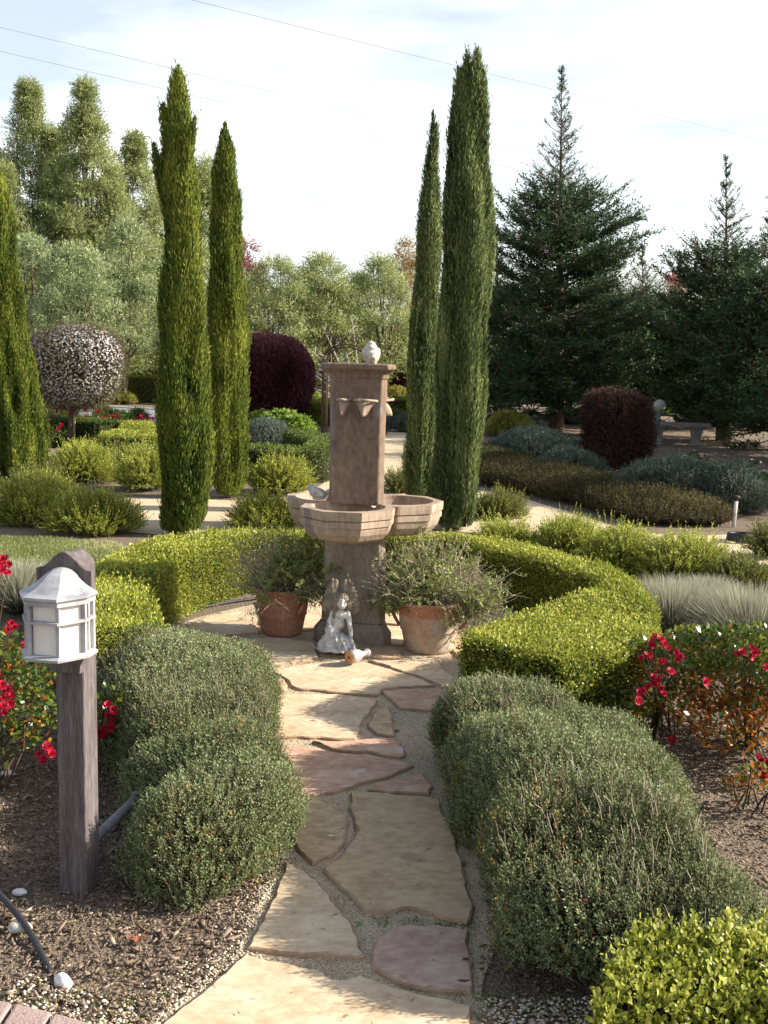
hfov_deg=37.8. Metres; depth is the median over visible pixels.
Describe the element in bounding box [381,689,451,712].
flagstone
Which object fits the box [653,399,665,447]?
globe lamp
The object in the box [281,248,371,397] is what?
olive tree
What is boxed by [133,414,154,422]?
rose bush
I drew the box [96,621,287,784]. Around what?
grey green bush
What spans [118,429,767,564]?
gravel path
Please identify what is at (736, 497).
marker stake
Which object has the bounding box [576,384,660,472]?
purple bush
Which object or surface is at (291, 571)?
potted plant
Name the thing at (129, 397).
mound shrub
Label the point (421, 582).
potted plant
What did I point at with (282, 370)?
purple bush
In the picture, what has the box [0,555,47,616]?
grass tussock
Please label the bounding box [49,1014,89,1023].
brick paver
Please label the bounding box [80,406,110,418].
rose bush
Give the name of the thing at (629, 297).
redwood tree
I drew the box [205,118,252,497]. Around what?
cypress tree
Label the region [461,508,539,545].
needle shrub
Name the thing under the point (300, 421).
mound shrub
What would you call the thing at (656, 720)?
rose bush
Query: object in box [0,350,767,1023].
ground
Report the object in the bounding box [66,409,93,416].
rose bush
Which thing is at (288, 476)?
needle shrub
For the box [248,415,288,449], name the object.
mound shrub
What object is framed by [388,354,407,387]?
purple bush
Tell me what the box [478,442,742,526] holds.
ground cover
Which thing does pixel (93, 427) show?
clipped hedge
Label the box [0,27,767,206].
power line
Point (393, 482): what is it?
needle shrub
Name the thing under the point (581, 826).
grey green bush
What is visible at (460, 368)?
cypress tree
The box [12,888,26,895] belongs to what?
rock
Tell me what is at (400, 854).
flagstone
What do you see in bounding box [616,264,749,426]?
redwood tree
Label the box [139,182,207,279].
tall tree
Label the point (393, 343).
olive tree
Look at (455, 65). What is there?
power line
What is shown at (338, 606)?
angel statue
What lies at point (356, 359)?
bare tree
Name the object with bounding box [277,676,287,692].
flagstone
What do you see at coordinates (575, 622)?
ring hedge
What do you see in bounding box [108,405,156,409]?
kerb
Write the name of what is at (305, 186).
sky
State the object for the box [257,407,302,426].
mound shrub
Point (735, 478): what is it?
mound shrub
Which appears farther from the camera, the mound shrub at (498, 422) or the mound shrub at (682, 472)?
the mound shrub at (498, 422)
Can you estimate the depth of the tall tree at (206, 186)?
36.62 m
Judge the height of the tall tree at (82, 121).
9.776 m
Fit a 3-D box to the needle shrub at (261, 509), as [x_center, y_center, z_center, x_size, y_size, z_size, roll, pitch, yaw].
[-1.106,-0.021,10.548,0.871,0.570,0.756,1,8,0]
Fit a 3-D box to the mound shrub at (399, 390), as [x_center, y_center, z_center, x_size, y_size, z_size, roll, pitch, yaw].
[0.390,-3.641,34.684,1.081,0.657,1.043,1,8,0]
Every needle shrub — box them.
[0,459,81,526]
[7,454,68,482]
[30,475,153,537]
[36,433,122,483]
[93,433,139,465]
[110,436,161,490]
[220,479,297,529]
[246,442,321,496]
[384,463,405,493]
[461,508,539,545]
[475,482,536,520]
[522,502,609,555]
[569,509,659,575]
[627,520,736,582]
[694,543,767,593]
[734,516,767,557]
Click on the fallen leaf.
(136, 939)
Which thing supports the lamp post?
on the ground at (676, 440)
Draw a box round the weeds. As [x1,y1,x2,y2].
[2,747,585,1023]
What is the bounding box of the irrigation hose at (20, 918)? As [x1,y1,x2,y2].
[0,891,55,979]
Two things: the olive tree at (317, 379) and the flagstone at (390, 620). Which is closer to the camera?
the flagstone at (390, 620)
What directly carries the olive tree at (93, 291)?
on the ground at (676, 440)
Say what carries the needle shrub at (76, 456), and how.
on the ground at (676, 440)
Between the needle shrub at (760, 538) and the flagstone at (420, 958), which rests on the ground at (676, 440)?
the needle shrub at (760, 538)
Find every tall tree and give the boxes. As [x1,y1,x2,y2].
[0,74,85,308]
[0,157,53,327]
[22,122,89,320]
[28,73,148,374]
[67,157,158,374]
[99,127,164,374]
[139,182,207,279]
[146,150,213,368]
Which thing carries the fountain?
on the stone path at (371, 937)
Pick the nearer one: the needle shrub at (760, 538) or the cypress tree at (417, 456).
the needle shrub at (760, 538)
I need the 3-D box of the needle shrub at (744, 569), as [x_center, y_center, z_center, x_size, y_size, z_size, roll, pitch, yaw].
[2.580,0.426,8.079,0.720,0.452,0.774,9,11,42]
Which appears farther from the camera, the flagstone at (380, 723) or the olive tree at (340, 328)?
the olive tree at (340, 328)
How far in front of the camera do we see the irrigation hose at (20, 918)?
3.19 m
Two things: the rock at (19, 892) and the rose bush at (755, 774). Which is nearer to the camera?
the rock at (19, 892)
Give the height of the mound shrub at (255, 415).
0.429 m
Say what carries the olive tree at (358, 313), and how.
on the ground at (676, 440)
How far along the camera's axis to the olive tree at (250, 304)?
36.36 m
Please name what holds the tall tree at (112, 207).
on the ground at (676, 440)
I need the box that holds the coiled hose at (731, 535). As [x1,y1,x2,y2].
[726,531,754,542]
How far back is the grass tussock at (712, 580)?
7.57 m
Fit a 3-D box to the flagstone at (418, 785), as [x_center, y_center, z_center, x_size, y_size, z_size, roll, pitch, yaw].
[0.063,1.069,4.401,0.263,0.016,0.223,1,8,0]
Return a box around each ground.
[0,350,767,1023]
[0,537,120,565]
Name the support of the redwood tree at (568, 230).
on the ground at (676, 440)
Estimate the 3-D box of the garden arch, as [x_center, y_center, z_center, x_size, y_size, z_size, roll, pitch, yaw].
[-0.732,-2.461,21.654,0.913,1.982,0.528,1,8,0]
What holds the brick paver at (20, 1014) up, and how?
on the ground at (676, 440)
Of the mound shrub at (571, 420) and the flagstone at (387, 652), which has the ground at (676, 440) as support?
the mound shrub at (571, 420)
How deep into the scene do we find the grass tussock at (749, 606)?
6.38 m
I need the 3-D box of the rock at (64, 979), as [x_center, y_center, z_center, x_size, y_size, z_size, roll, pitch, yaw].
[-0.855,1.251,2.985,0.061,0.038,0.040,7,10,35]
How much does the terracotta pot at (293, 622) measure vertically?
0.287 m
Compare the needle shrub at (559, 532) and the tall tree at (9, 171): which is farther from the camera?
the tall tree at (9, 171)
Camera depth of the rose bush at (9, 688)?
4.15 m
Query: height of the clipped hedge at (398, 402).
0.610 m
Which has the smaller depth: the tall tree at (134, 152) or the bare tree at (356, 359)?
the bare tree at (356, 359)
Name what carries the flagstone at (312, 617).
on the stone path at (371, 937)
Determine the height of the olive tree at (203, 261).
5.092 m
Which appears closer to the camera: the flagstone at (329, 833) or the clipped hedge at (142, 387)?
the flagstone at (329, 833)
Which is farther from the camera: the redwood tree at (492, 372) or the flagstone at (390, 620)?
the redwood tree at (492, 372)
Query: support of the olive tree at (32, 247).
on the ground at (676, 440)
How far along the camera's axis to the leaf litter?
3.36 m
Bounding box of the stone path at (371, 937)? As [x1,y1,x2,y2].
[144,600,509,1023]
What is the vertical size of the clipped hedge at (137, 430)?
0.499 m
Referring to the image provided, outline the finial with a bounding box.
[361,341,379,363]
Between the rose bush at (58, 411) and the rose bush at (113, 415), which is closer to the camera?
the rose bush at (113, 415)
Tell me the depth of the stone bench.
21.38 m
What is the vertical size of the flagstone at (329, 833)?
0.016 m
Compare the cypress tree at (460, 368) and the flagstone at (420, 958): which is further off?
the cypress tree at (460, 368)
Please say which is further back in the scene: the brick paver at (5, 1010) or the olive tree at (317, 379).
the olive tree at (317, 379)
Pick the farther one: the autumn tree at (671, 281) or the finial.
the autumn tree at (671, 281)
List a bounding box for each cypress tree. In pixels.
[0,166,50,475]
[148,57,217,533]
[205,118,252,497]
[400,103,443,495]
[427,43,497,529]
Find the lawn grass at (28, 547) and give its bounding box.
[0,534,123,571]
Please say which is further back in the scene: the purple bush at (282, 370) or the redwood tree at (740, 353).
the purple bush at (282, 370)
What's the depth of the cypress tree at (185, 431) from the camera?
9.69 m
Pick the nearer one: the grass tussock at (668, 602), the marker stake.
the grass tussock at (668, 602)
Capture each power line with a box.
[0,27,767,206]
[0,51,766,223]
[193,0,766,140]
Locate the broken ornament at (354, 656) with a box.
[345,649,370,663]
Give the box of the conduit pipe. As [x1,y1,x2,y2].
[98,787,142,840]
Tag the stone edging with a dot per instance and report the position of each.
(231, 601)
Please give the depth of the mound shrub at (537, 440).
17.10 m
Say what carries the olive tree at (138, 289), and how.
on the ground at (676, 440)
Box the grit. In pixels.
[0,607,591,1023]
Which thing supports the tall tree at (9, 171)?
on the ground at (676, 440)
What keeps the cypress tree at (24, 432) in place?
on the ground at (676, 440)
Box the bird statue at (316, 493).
[305,484,328,499]
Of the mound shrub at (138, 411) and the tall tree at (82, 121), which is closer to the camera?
the mound shrub at (138, 411)
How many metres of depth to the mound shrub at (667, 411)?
31.70 m
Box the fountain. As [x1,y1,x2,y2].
[287,363,442,645]
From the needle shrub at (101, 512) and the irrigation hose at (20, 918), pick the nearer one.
the irrigation hose at (20, 918)
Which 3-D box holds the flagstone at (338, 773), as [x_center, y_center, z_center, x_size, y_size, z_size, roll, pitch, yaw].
[-0.203,1.049,4.492,0.655,0.016,0.602,1,8,0]
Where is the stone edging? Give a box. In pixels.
[180,597,255,615]
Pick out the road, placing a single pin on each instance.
(148, 411)
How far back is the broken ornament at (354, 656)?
5.98 m
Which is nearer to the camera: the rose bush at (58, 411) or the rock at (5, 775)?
the rock at (5, 775)
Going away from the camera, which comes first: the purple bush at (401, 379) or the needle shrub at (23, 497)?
the needle shrub at (23, 497)
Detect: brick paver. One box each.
[0,1001,11,1023]
[4,1005,50,1023]
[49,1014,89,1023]
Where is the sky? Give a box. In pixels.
[0,0,767,341]
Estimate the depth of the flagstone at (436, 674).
5.95 m
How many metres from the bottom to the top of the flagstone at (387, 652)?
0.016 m
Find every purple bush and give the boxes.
[248,331,317,419]
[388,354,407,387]
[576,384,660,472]
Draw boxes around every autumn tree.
[241,234,270,327]
[382,234,416,346]
[651,269,686,316]
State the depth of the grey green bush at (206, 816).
3.57 m
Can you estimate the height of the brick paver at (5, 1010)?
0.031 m
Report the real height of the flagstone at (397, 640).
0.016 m
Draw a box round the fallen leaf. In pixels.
[127,932,147,942]
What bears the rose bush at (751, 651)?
on the ground at (676, 440)
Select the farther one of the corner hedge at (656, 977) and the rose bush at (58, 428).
the rose bush at (58, 428)
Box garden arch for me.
[321,332,368,433]
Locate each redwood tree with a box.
[485,64,665,431]
[486,224,551,413]
[524,242,675,412]
[570,244,700,413]
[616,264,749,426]
[634,153,767,440]
[694,195,767,450]
[731,262,767,426]
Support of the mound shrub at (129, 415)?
on the ground at (676, 440)
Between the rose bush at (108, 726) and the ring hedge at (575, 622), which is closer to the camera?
the rose bush at (108, 726)
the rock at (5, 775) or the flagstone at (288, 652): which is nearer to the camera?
the rock at (5, 775)
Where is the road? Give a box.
[44,405,156,420]
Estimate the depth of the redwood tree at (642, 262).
26.94 m
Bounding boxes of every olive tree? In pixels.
[16,228,77,334]
[26,238,133,350]
[76,212,164,404]
[144,234,210,359]
[203,273,275,333]
[243,251,320,366]
[250,274,344,394]
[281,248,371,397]
[306,270,395,388]
[337,251,413,396]
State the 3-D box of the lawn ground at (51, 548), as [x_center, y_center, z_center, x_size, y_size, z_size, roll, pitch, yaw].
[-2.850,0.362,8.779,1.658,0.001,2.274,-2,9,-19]
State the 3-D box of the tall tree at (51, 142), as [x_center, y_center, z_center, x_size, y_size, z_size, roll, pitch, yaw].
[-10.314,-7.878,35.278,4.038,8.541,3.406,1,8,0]
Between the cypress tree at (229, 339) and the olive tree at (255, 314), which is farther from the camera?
the olive tree at (255, 314)
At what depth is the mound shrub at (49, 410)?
24.00 m
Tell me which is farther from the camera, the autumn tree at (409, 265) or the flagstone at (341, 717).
the autumn tree at (409, 265)
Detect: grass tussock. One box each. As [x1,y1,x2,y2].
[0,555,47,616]
[633,572,739,646]
[661,578,767,652]
[672,571,754,594]
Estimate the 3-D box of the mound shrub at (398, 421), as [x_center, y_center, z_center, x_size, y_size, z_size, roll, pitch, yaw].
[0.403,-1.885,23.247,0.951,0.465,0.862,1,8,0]
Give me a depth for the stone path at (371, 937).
3.63 m
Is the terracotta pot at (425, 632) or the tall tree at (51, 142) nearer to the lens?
the terracotta pot at (425, 632)
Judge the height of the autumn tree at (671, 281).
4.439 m
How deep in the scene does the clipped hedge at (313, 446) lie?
14.26 m
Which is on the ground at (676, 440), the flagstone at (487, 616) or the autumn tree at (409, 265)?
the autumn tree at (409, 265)
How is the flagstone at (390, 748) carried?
on the stone path at (371, 937)
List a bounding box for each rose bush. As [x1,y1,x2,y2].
[0,554,56,789]
[47,406,68,418]
[47,422,66,448]
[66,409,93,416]
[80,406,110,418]
[95,409,128,420]
[97,679,152,771]
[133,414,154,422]
[597,633,711,745]
[628,619,767,779]
[716,759,767,814]
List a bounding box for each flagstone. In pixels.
[163,954,471,1023]
[186,611,259,637]
[240,638,318,668]
[246,862,366,961]
[256,598,321,635]
[275,661,435,696]
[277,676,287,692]
[277,694,377,740]
[281,745,413,799]
[291,800,349,865]
[311,738,406,759]
[316,641,401,659]
[322,792,474,924]
[367,706,395,737]
[367,773,432,796]
[368,660,456,688]
[371,925,473,995]
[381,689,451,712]
[385,606,398,625]
[387,626,404,646]
[452,636,464,657]
[458,608,507,633]
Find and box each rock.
[1,770,14,776]
[8,921,31,933]
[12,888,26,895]
[54,972,72,989]
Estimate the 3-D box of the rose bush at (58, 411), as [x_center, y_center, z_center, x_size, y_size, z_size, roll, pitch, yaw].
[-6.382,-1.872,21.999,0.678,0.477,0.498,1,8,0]
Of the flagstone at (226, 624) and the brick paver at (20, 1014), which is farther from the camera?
the flagstone at (226, 624)
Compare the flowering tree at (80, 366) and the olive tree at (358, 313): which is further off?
the olive tree at (358, 313)
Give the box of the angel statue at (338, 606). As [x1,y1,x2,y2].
[316,578,359,653]
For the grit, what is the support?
on the stone path at (371, 937)
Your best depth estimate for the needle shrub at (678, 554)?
8.41 m
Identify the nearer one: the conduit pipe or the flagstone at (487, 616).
the conduit pipe
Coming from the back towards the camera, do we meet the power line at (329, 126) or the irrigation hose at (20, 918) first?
the power line at (329, 126)
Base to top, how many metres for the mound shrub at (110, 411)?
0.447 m
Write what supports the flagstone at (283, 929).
on the stone path at (371, 937)
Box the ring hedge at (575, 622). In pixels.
[95,521,662,719]
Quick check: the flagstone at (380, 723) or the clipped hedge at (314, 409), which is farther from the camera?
the clipped hedge at (314, 409)
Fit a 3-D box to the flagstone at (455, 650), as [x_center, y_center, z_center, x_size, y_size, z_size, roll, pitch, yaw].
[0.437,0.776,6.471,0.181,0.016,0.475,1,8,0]
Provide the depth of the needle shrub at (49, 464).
12.93 m
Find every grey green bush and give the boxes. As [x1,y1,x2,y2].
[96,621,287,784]
[108,711,314,912]
[423,666,767,984]
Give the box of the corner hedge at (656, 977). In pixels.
[583,906,767,1023]
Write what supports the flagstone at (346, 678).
on the stone path at (371, 937)
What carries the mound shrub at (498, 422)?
on the ground at (676, 440)
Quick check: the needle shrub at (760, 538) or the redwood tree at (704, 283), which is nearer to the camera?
the needle shrub at (760, 538)
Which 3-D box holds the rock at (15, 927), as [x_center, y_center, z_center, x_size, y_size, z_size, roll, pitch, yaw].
[-1.054,1.204,3.247,0.068,0.030,0.053,1,8,0]
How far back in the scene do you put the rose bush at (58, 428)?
17.49 m
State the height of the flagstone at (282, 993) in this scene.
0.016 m
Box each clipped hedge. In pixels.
[46,414,119,448]
[97,419,157,451]
[114,374,156,402]
[128,427,329,482]
[303,397,329,425]
[386,407,437,422]
[387,395,407,408]
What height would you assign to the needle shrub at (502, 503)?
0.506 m
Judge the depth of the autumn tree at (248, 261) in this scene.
44.99 m
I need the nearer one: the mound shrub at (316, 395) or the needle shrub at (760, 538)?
the needle shrub at (760, 538)
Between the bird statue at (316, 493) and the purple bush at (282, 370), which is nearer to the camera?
the bird statue at (316, 493)
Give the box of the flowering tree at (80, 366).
[28,317,131,445]
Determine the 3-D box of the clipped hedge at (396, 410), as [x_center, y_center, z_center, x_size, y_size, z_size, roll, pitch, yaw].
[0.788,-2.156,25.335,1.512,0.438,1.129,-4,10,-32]
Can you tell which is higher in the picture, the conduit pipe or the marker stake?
the marker stake
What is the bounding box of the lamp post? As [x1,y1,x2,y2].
[19,548,98,896]
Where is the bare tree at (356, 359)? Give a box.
[308,316,358,394]
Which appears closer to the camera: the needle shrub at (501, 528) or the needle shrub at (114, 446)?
the needle shrub at (501, 528)
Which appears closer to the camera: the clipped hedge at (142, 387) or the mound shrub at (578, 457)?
the mound shrub at (578, 457)
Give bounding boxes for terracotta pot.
[253,583,307,637]
[392,598,468,654]
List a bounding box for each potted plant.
[203,519,349,632]
[360,525,526,631]
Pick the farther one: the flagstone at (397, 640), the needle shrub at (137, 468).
the needle shrub at (137, 468)
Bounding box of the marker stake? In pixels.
[732,495,739,526]
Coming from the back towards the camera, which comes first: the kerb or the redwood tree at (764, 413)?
the kerb
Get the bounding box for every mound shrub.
[43,403,66,416]
[90,404,115,418]
[109,390,137,402]
[114,409,135,420]
[127,405,152,419]
[247,408,271,422]
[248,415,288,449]
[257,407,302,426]
[282,412,318,431]
[312,386,321,397]
[386,410,407,430]
[388,385,406,395]
[483,423,581,457]
[484,407,538,434]
[534,444,611,473]
[564,412,580,424]
[612,450,720,497]
[662,407,676,413]
[694,456,767,513]
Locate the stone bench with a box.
[656,421,710,445]
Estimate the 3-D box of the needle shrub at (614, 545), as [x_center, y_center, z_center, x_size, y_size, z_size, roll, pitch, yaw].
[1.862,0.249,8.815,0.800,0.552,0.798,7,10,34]

